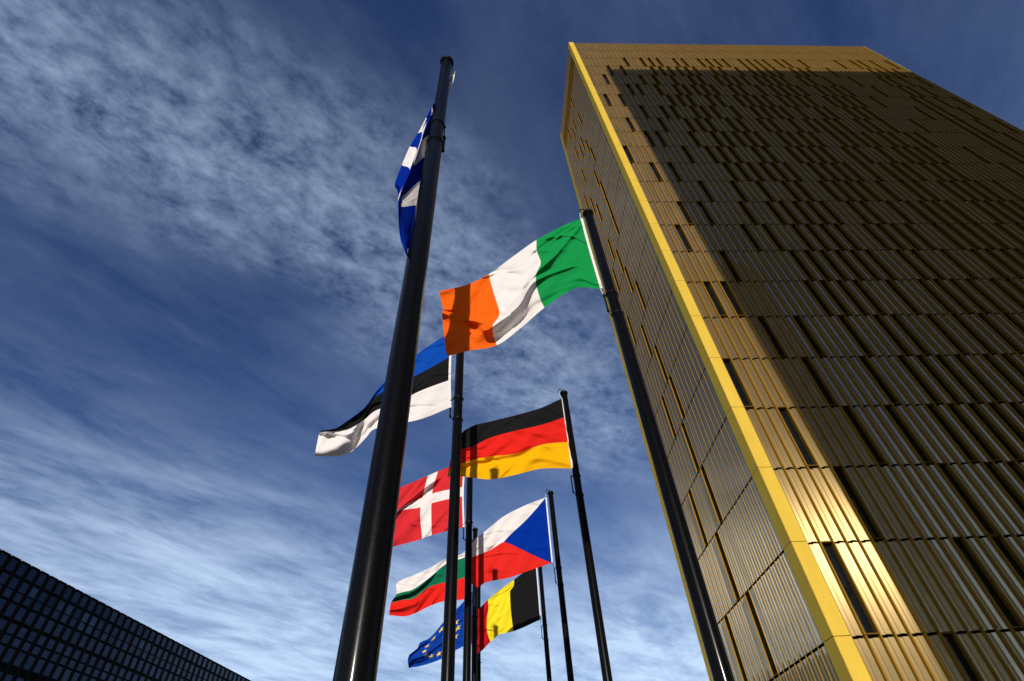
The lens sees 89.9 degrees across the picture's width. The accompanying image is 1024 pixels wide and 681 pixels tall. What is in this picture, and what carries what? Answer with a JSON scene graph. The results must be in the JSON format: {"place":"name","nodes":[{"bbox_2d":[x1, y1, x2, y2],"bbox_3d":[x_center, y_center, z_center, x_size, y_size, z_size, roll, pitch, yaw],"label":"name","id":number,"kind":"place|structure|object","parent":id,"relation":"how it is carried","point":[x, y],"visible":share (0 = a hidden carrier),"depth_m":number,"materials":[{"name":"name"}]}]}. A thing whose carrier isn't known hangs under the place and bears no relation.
{"place":"outdoors","nodes":[
{"label":"outdoors","id":0,"kind":"place"},
{"bbox_2d":[0,549,250,680],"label":"glass building","id":1,"kind":"structure","parent":0,"point":[52,628],"depth_m":66.06,"materials":[{"name":"black glass"}]},
{"bbox_2d":[0,0,1023,680],"label":"sky","id":2,"kind":"structure","parent":0,"point":[203,257],"materials":[{"name":"blue"}]},
{"bbox_2d":[560,42,1023,680],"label":"office tower","id":3,"kind":"structure","parent":0,"point":[814,256],"depth_m":36.26,"materials":[{"name":"gold metal"}]},
{"bbox_2d":[669,374,687,419],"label":"window","id":4,"kind":"structure","parent":3,"relation":"in","point":[670,378],"depth_m":38.63,"materials":[{"name":"black glass"}]},
{"bbox_2d":[674,224,692,252],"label":"window","id":5,"kind":"structure","parent":3,"relation":"in","point":[686,243],"depth_m":43.03,"materials":[{"name":"black glass"}]},
{"bbox_2d":[676,201,693,225],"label":"window","id":6,"kind":"structure","parent":3,"relation":"in","point":[679,203],"depth_m":46.01,"materials":[{"name":"black glass"}]},
{"bbox_2d":[681,422,702,472],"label":"window","id":7,"kind":"structure","parent":3,"relation":"in","point":[683,426],"depth_m":36.19,"materials":[{"name":"black glass"}]},
{"bbox_2d":[688,489,710,546],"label":"window","id":8,"kind":"structure","parent":3,"relation":"in","point":[691,497],"depth_m":35.02,"materials":[{"name":"black glass"}]},
{"bbox_2d":[696,201,715,225],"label":"window","id":9,"kind":"structure","parent":3,"relation":"in","point":[701,205],"depth_m":46.11,"materials":[{"name":"black glass"}]},
{"bbox_2d":[697,180,714,202],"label":"window","id":10,"kind":"structure","parent":3,"relation":"in","point":[707,193],"depth_m":49.00,"materials":[{"name":"black glass"}]},
{"bbox_2d":[700,464,726,524],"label":"window","id":11,"kind":"structure","parent":3,"relation":"in","point":[702,467],"depth_m":32.82,"materials":[{"name":"black glass"}]},
{"bbox_2d":[702,281,727,318],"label":"window","id":12,"kind":"structure","parent":3,"relation":"in","point":[719,307],"depth_m":37.27,"materials":[{"name":"black glass"}]},
{"bbox_2d":[714,531,744,601],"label":"window","id":13,"kind":"structure","parent":3,"relation":"in","point":[716,534],"depth_m":30.76,"materials":[{"name":"black glass"}]},
{"bbox_2d":[718,250,741,282],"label":"window","id":14,"kind":"structure","parent":3,"relation":"in","point":[726,259],"depth_m":40.31,"materials":[{"name":"black glass"}]},
{"bbox_2d":[719,281,745,317],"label":"window","id":15,"kind":"structure","parent":3,"relation":"in","point":[735,304],"depth_m":37.34,"materials":[{"name":"black glass"}]},
{"bbox_2d":[724,613,747,680],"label":"window","id":16,"kind":"structure","parent":3,"relation":"in","point":[726,618],"depth_m":29.97,"materials":[{"name":"black glass"}]},
{"bbox_2d":[722,358,753,409],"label":"window","id":17,"kind":"structure","parent":3,"relation":"in","point":[729,366],"depth_m":31.43,"materials":[{"name":"black glass"}]},
{"bbox_2d":[737,201,758,225],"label":"window","id":18,"kind":"structure","parent":3,"relation":"in","point":[746,210],"depth_m":46.24,"materials":[{"name":"black glass"}]},
{"bbox_2d":[739,224,762,251],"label":"window","id":19,"kind":"structure","parent":3,"relation":"in","point":[743,226],"depth_m":43.33,"materials":[{"name":"black glass"}]},
{"bbox_2d":[745,589,783,676],"bbox_3d":[13.190,15.259,26.942,0.345,3.972,0.659,-1,-46,-3],"label":"window","id":20,"kind":"structure","parent":3,"relation":"in","point":[748,597],"depth_m":27.00,"materials":[{"name":"black glass"}]},
{"bbox_2d":[757,316,787,358],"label":"window","id":21,"kind":"structure","parent":3,"relation":"in","point":[782,354],"depth_m":34.51,"materials":[{"name":"black glass"}]},
{"bbox_2d":[761,224,785,251],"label":"window","id":22,"kind":"structure","parent":3,"relation":"in","point":[767,229],"depth_m":43.43,"materials":[{"name":"black glass"}]},
{"bbox_2d":[764,201,787,225],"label":"window","id":23,"kind":"structure","parent":3,"relation":"in","point":[768,203],"depth_m":46.32,"materials":[{"name":"black glass"}]},
{"bbox_2d":[778,201,801,224],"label":"window","id":24,"kind":"structure","parent":3,"relation":"in","point":[782,203],"depth_m":46.46,"materials":[{"name":"black glass"}]},
{"bbox_2d":[777,406,817,468],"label":"window","id":25,"kind":"structure","parent":3,"relation":"in","point":[794,431],"depth_m":28.63,"materials":[{"name":"black glass"}]},
{"bbox_2d":[788,250,816,281],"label":"window","id":26,"kind":"structure","parent":3,"relation":"in","point":[792,252],"depth_m":40.56,"materials":[{"name":"black glass"}]},
{"bbox_2d":[790,224,815,251],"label":"window","id":27,"kind":"structure","parent":3,"relation":"in","point":[802,236],"depth_m":43.49,"materials":[{"name":"black glass"}]},
{"bbox_2d":[791,201,815,225],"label":"window","id":28,"kind":"structure","parent":3,"relation":"in","point":[795,203],"depth_m":46.52,"materials":[{"name":"black glass"}]},
{"bbox_2d":[792,315,826,358],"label":"window","id":29,"kind":"structure","parent":3,"relation":"in","point":[812,340],"depth_m":34.63,"materials":[{"name":"black glass"}]},
{"bbox_2d":[803,223,831,251],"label":"window","id":30,"kind":"structure","parent":3,"relation":"in","point":[821,241],"depth_m":43.63,"materials":[{"name":"black glass"}]},
{"bbox_2d":[803,250,832,281],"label":"window","id":31,"kind":"structure","parent":3,"relation":"in","point":[808,253],"depth_m":40.60,"materials":[{"name":"black glass"}]},
{"bbox_2d":[805,201,830,224],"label":"window","id":32,"kind":"structure","parent":3,"relation":"in","point":[809,203],"depth_m":46.55,"materials":[{"name":"black glass"}]},
{"bbox_2d":[802,280,834,316],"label":"window","id":33,"kind":"structure","parent":3,"relation":"in","point":[828,311],"depth_m":37.64,"materials":[{"name":"black glass"}]},
{"bbox_2d":[800,356,838,407],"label":"window","id":34,"kind":"structure","parent":3,"relation":"in","point":[832,402],"depth_m":31.68,"materials":[{"name":"black glass"}]},
{"bbox_2d":[817,200,844,224],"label":"window","id":35,"kind":"structure","parent":3,"relation":"in","point":[821,202],"depth_m":46.56,"materials":[{"name":"black glass"}]},
{"bbox_2d":[818,223,846,251],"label":"window","id":36,"kind":"structure","parent":3,"relation":"in","point":[821,225],"depth_m":43.65,"materials":[{"name":"black glass"}]},
{"bbox_2d":[819,250,848,281],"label":"window","id":37,"kind":"structure","parent":3,"relation":"in","point":[826,256],"depth_m":40.69,"materials":[{"name":"black glass"}]},
{"bbox_2d":[819,280,851,316],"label":"window","id":38,"kind":"structure","parent":3,"relation":"in","point":[823,282],"depth_m":37.69,"materials":[{"name":"black glass"}]},
{"bbox_2d":[832,223,861,250],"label":"window","id":39,"kind":"structure","parent":3,"relation":"in","point":[836,225],"depth_m":43.74,"materials":[{"name":"black glass"}]},
{"bbox_2d":[833,249,865,280],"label":"window","id":40,"kind":"structure","parent":3,"relation":"in","point":[839,253],"depth_m":40.75,"materials":[{"name":"black glass"}]},
{"bbox_2d":[821,541,878,636],"bbox_3d":[14.886,10.931,22.848,0.628,3.972,0.345,-1,-46,-3],"label":"window","id":41,"kind":"structure","parent":3,"relation":"in","point":[865,620],"depth_m":22.81,"materials":[{"name":"black glass"}]},
{"bbox_2d":[835,280,869,316],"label":"window","id":42,"kind":"structure","parent":3,"relation":"in","point":[840,282],"depth_m":37.73,"materials":[{"name":"black glass"}]},
{"bbox_2d":[837,314,874,357],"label":"window","id":43,"kind":"structure","parent":3,"relation":"in","point":[843,319],"depth_m":34.77,"materials":[{"name":"black glass"}]},
{"bbox_2d":[832,465,883,541],"bbox_3d":[17.264,8.109,25.839,0.628,3.972,0.345,-1,-46,-3],"label":"window","id":44,"kind":"structure","parent":3,"relation":"in","point":[860,507],"depth_m":25.80,"materials":[{"name":"black glass"}]},
{"bbox_2d":[844,200,872,224],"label":"window","id":45,"kind":"structure","parent":3,"relation":"in","point":[848,202],"depth_m":46.72,"materials":[{"name":"black glass"}]},
{"bbox_2d":[841,405,887,466],"bbox_3d":[19.641,5.287,28.830,0.628,3.972,0.345,-1,-46,-3],"label":"window","id":46,"kind":"structure","parent":3,"relation":"in","point":[851,415],"depth_m":28.83,"materials":[{"name":"black glass"}]},
{"bbox_2d":[848,249,881,280],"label":"window","id":47,"kind":"structure","parent":3,"relation":"in","point":[858,257],"depth_m":40.82,"materials":[{"name":"black glass"}]},
{"bbox_2d":[851,279,886,315],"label":"window","id":48,"kind":"structure","parent":3,"relation":"in","point":[855,281],"depth_m":37.86,"materials":[{"name":"black glass"}]},
{"bbox_2d":[857,200,886,224],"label":"window","id":49,"kind":"structure","parent":3,"relation":"in","point":[865,205],"depth_m":46.85,"materials":[{"name":"black glass"}]},
{"bbox_2d":[860,223,891,250],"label":"window","id":50,"kind":"structure","parent":3,"relation":"in","point":[864,225],"depth_m":43.89,"materials":[{"name":"black glass"}]},
{"bbox_2d":[858,355,901,406],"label":"window","id":51,"kind":"structure","parent":3,"relation":"in","point":[863,358],"depth_m":31.87,"materials":[{"name":"black glass"}]},
{"bbox_2d":[864,249,897,280],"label":"window","id":52,"kind":"structure","parent":3,"relation":"in","point":[883,267],"depth_m":40.88,"materials":[{"name":"black glass"}]},
{"bbox_2d":[874,223,906,250],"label":"window","id":53,"kind":"structure","parent":3,"relation":"in","point":[879,225],"depth_m":43.78,"materials":[{"name":"black glass"}]},
{"bbox_2d":[872,314,912,356],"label":"window","id":54,"kind":"structure","parent":3,"relation":"in","point":[904,349],"depth_m":34.92,"materials":[{"name":"black glass"}]},
{"bbox_2d":[884,200,914,224],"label":"window","id":55,"kind":"structure","parent":3,"relation":"in","point":[888,202],"depth_m":46.95,"materials":[{"name":"black glass"}]},
{"bbox_2d":[884,279,921,315],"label":"window","id":56,"kind":"structure","parent":3,"relation":"in","point":[888,281],"depth_m":37.90,"materials":[{"name":"black glass"}]},
{"bbox_2d":[889,223,921,249],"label":"window","id":57,"kind":"structure","parent":3,"relation":"in","point":[893,225],"depth_m":43.94,"materials":[{"name":"black glass"}]},
{"bbox_2d":[883,404,933,464],"bbox_3d":[22.199,5.249,28.953,0.628,3.972,0.345,-1,-46,-3],"label":"window","id":58,"kind":"structure","parent":3,"relation":"in","point":[909,435],"depth_m":28.95,"materials":[{"name":"black glass"}]},
{"bbox_2d":[889,314,931,356],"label":"window","id":59,"kind":"structure","parent":3,"relation":"in","point":[894,316],"depth_m":34.96,"materials":[{"name":"black glass"}]},
{"bbox_2d":[894,249,929,280],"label":"window","id":60,"kind":"structure","parent":3,"relation":"in","point":[898,251],"depth_m":41.00,"materials":[{"name":"black glass"}]},
{"bbox_2d":[896,355,942,405],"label":"window","id":61,"kind":"structure","parent":3,"relation":"in","point":[910,368],"depth_m":31.97,"materials":[{"name":"black glass"}]},
{"bbox_2d":[903,223,936,249],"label":"window","id":62,"kind":"structure","parent":3,"relation":"in","point":[907,225],"depth_m":43.99,"materials":[{"name":"black glass"}]},
{"bbox_2d":[904,200,935,223],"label":"window","id":63,"kind":"structure","parent":3,"relation":"in","point":[908,202],"depth_m":47.09,"materials":[{"name":"black glass"}]},
{"bbox_2d":[909,249,945,279],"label":"window","id":64,"kind":"structure","parent":3,"relation":"in","point":[913,251],"depth_m":41.00,"materials":[{"name":"black glass"}]},
{"bbox_2d":[917,200,949,223],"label":"window","id":65,"kind":"structure","parent":3,"relation":"in","point":[937,215],"depth_m":47.09,"materials":[{"name":"black glass"}]},
{"bbox_2d":[916,279,956,314],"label":"window","id":66,"kind":"structure","parent":3,"relation":"in","point":[927,287],"depth_m":38.04,"materials":[{"name":"black glass"}]},
{"bbox_2d":[915,354,963,404],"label":"window","id":67,"kind":"structure","parent":3,"relation":"in","point":[941,381],"depth_m":32.04,"materials":[{"name":"black glass"}]},
{"bbox_2d":[924,313,968,355],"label":"window","id":68,"kind":"structure","parent":3,"relation":"in","point":[929,315],"depth_m":35.09,"materials":[{"name":"black glass"}]},
{"bbox_2d":[931,223,965,249],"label":"window","id":69,"kind":"structure","parent":3,"relation":"in","point":[939,228],"depth_m":44.07,"materials":[{"name":"black glass"}]},
{"bbox_2d":[925,403,979,463],"bbox_3d":[24.757,5.210,29.076,0.628,3.972,0.345,-1,-46,-3],"label":"window","id":70,"kind":"structure","parent":3,"relation":"in","point":[972,458],"depth_m":29.05,"materials":[{"name":"black glass"}]},
{"bbox_2d":[933,279,973,314],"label":"window","id":71,"kind":"structure","parent":3,"relation":"in","point":[956,299],"depth_m":38.07,"materials":[{"name":"black glass"}]},
{"bbox_2d":[939,249,977,279],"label":"window","id":72,"kind":"structure","parent":3,"relation":"in","point":[944,251],"depth_m":41.13,"materials":[{"name":"black glass"}]},
{"bbox_2d":[934,354,984,404],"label":"window","id":73,"kind":"structure","parent":3,"relation":"in","point":[970,391],"depth_m":32.11,"materials":[{"name":"black glass"}]},
{"bbox_2d":[945,223,980,249],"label":"window","id":74,"kind":"structure","parent":3,"relation":"in","point":[953,228],"depth_m":44.16,"materials":[{"name":"black glass"}]},
{"bbox_2d":[937,463,999,537],"bbox_3d":[23.018,8.022,26.116,0.628,3.972,0.345,-1,-46,-3],"label":"window","id":75,"kind":"structure","parent":3,"relation":"in","point":[944,467],"depth_m":26.08,"materials":[{"name":"black glass"}]},
{"bbox_2d":[948,278,990,314],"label":"window","id":76,"kind":"structure","parent":3,"relation":"in","point":[975,301],"depth_m":38.17,"materials":[{"name":"black glass"}]},
{"bbox_2d":[950,313,997,355],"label":"window","id":77,"kind":"structure","parent":3,"relation":"in","point":[955,315],"depth_m":35.19,"materials":[{"name":"black glass"}]},
{"bbox_2d":[946,403,1002,462],"bbox_3d":[26.036,5.191,29.137,0.628,3.972,0.345,-1,-46,-3],"label":"window","id":78,"kind":"structure","parent":3,"relation":"in","point":[952,406],"depth_m":29.11,"materials":[{"name":"black glass"}]},
{"bbox_2d":[959,223,995,249],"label":"window","id":79,"kind":"structure","parent":3,"relation":"in","point":[976,235],"depth_m":44.23,"materials":[{"name":"black glass"}]},
{"bbox_2d":[953,354,1004,403],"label":"window","id":80,"kind":"structure","parent":3,"relation":"in","point":[998,399],"depth_m":32.14,"materials":[{"name":"black glass"}]},
{"bbox_2d":[964,278,1007,313],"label":"window","id":81,"kind":"structure","parent":3,"relation":"in","point":[968,280],"depth_m":38.26,"materials":[{"name":"black glass"}]},
{"bbox_2d":[952,536,1023,630],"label":"window","id":82,"kind":"structure","parent":3,"relation":"in","point":[969,555],"depth_m":23.09,"materials":[{"name":"black glass"}]},
{"bbox_2d":[969,249,1008,279],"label":"window","id":83,"kind":"structure","parent":3,"relation":"in","point":[974,251],"depth_m":41.26,"materials":[{"name":"black glass"}]},
{"bbox_2d":[973,223,1009,249],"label":"window","id":84,"kind":"structure","parent":3,"relation":"in","point":[1002,244],"depth_m":44.23,"materials":[{"name":"black glass"}]},
{"bbox_2d":[967,402,1023,462],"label":"window","id":85,"kind":"structure","parent":3,"relation":"in","point":[972,405],"depth_m":29.18,"materials":[{"name":"black glass"}]},
{"bbox_2d":[976,313,1023,354],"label":"window","id":86,"kind":"structure","parent":3,"relation":"in","point":[990,323],"depth_m":35.25,"materials":[{"name":"black glass"}]},
{"bbox_2d":[981,353,1023,402],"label":"window","id":87,"kind":"structure","parent":3,"relation":"in","point":[986,355],"depth_m":32.53,"materials":[{"name":"black glass"}]},
{"bbox_2d":[983,461,1023,511],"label":"window","id":88,"kind":"structure","parent":3,"relation":"in","point":[1001,479],"depth_m":26.79,"materials":[{"name":"black glass"}]},
{"bbox_2d":[983,248,1023,279],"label":"window","id":89,"kind":"structure","parent":3,"relation":"in","point":[990,252],"depth_m":41.34,"materials":[{"name":"black glass"}]},
{"bbox_2d":[987,402,1023,442],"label":"window","id":90,"kind":"structure","parent":3,"relation":"in","point":[993,405],"depth_m":29.82,"materials":[{"name":"black glass"}]},
{"bbox_2d":[988,278,1023,313],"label":"window","id":91,"kind":"structure","parent":3,"relation":"in","point":[993,280],"depth_m":38.61,"materials":[{"name":"brown glass"}]},
{"label":"ground","id":92,"kind":"structure","parent":0,"visible":0},
{"bbox_2d":[333,55,453,680],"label":"flagpole","id":93,"kind":"object","parent":92,"relation":"on","point":[358,653],"visible":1,"depth_m":2.54,"materials":[{"name":"black metal"}]},
{"bbox_2d":[395,72,454,254],"bbox_3d":[-0.958,-2.155,5.577,0.404,4.860,0.350,-30,-51,23],"label":"flag","id":94,"kind":"object","parent":93,"relation":"hanging from","point":[407,181],"visible":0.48,"depth_m":4.94,"materials":[{"name":"blue fabric"}]},
{"bbox_2d":[441,352,463,680],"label":"flagpole","id":95,"kind":"object","parent":92,"relation":"on","point":[449,642],"visible":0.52,"depth_m":7.05,"materials":[{"name":"black metal"}]},
{"bbox_2d":[315,337,450,455],"bbox_3d":[-2.063,0.636,9.066,1.997,3.642,0.344,9,-47,-12],"label":"flag","id":96,"kind":"object","parent":95,"relation":"hanging from","point":[431,392],"visible":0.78,"depth_m":8.63,"materials":[{"name":"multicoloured fabric"}]},
{"bbox_2d":[463,477,472,680],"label":"flagpole","id":97,"kind":"object","parent":92,"relation":"on","point":[467,610],"visible":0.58,"depth_m":10.94,"materials":[{"name":"black metal"}]},
{"bbox_2d":[393,467,464,546],"bbox_3d":[-2.083,3.645,12.447,1.883,2.977,0.286,8,-47,-12],"label":"flag","id":98,"kind":"object","parent":97,"relation":"hanging from","point":[423,508],"visible":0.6,"depth_m":12.10,"materials":[{"name":"fabric"}]},
{"bbox_2d":[471,526,477,680],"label":"flagpole","id":99,"kind":"object","parent":92,"relation":"on","point":[474,616],"visible":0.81,"depth_m":14.91,"materials":[{"name":"black metal"}]},
{"bbox_2d":[389,552,464,615],"bbox_3d":[-2.451,7.132,15.987,2.373,2.722,0.316,6,-47,-9],"label":"flag","id":100,"kind":"object","parent":99,"relation":"hanging from","point":[418,592],"visible":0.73,"depth_m":15.54,"materials":[{"name":"multicoloured fabric"}]},
{"bbox_2d":[477,586,480,680],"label":"flagpole","id":101,"kind":"object","parent":92,"relation":"on","point":[479,653],"visible":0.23,"depth_m":18.66,"materials":[{"name":"black metal"}]},
{"bbox_2d":[408,602,471,667],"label":"flag","id":102,"kind":"object","parent":101,"relation":"hanging from","point":[427,651],"visible":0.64,"depth_m":18.68,"materials":[{"name":"blue fabric"}]},
{"bbox_2d":[538,566,551,680],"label":"flagpole","id":103,"kind":"object","parent":92,"relation":"on","point":[546,640],"visible":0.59,"depth_m":17.28,"materials":[{"name":"black metal"}]},
{"bbox_2d":[471,568,540,652],"bbox_3d":[-0.215,9.002,17.594,2.436,3.220,0.189,9,-47,-12],"label":"flag","id":104,"kind":"object","parent":103,"relation":"hanging from","point":[513,605],"visible":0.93,"depth_m":17.45,"materials":[{"name":"multicoloured fabric"}]},
{"bbox_2d":[545,489,573,680],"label":"flagpole","id":105,"kind":"object","parent":92,"relation":"on","point":[567,647],"visible":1,"depth_m":13.57,"materials":[{"name":"black metal"}]},
{"bbox_2d":[472,493,553,586],"bbox_3d":[-0.103,5.538,14.558,2.443,2.765,0.135,2,-46,-6],"label":"flag","id":106,"kind":"object","parent":105,"relation":"hanging from","point":[514,542],"visible":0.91,"depth_m":14.35,"materials":[{"name":"fabric"}]},
{"bbox_2d":[557,389,612,680],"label":"flagpole","id":107,"kind":"object","parent":92,"relation":"on","point":[598,617],"visible":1,"depth_m":9.55,"materials":[{"name":"black metal"}]},
{"bbox_2d":[447,393,572,478],"bbox_3d":[-0.035,1.994,11.285,2.664,2.534,0.225,6,-47,-9],"label":"flag","id":108,"kind":"object","parent":107,"relation":"hanging from","point":[519,443],"visible":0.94,"depth_m":11.00,"materials":[{"name":"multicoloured fabric"}]},
{"bbox_2d":[579,208,734,680],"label":"flagpole","id":109,"kind":"object","parent":92,"relation":"on","point":[716,655],"visible":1,"depth_m":5.11,"materials":[{"name":"black metal"}]},
{"bbox_2d":[440,212,602,355],"bbox_3d":[0.126,-1.096,7.651,2.324,3.456,0.318,-4,-46,0],"label":"flag","id":110,"kind":"object","parent":109,"relation":"hanging from","point":[511,296],"visible":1,"depth_m":7.33,"materials":[{"name":"multicoloured fabric"}]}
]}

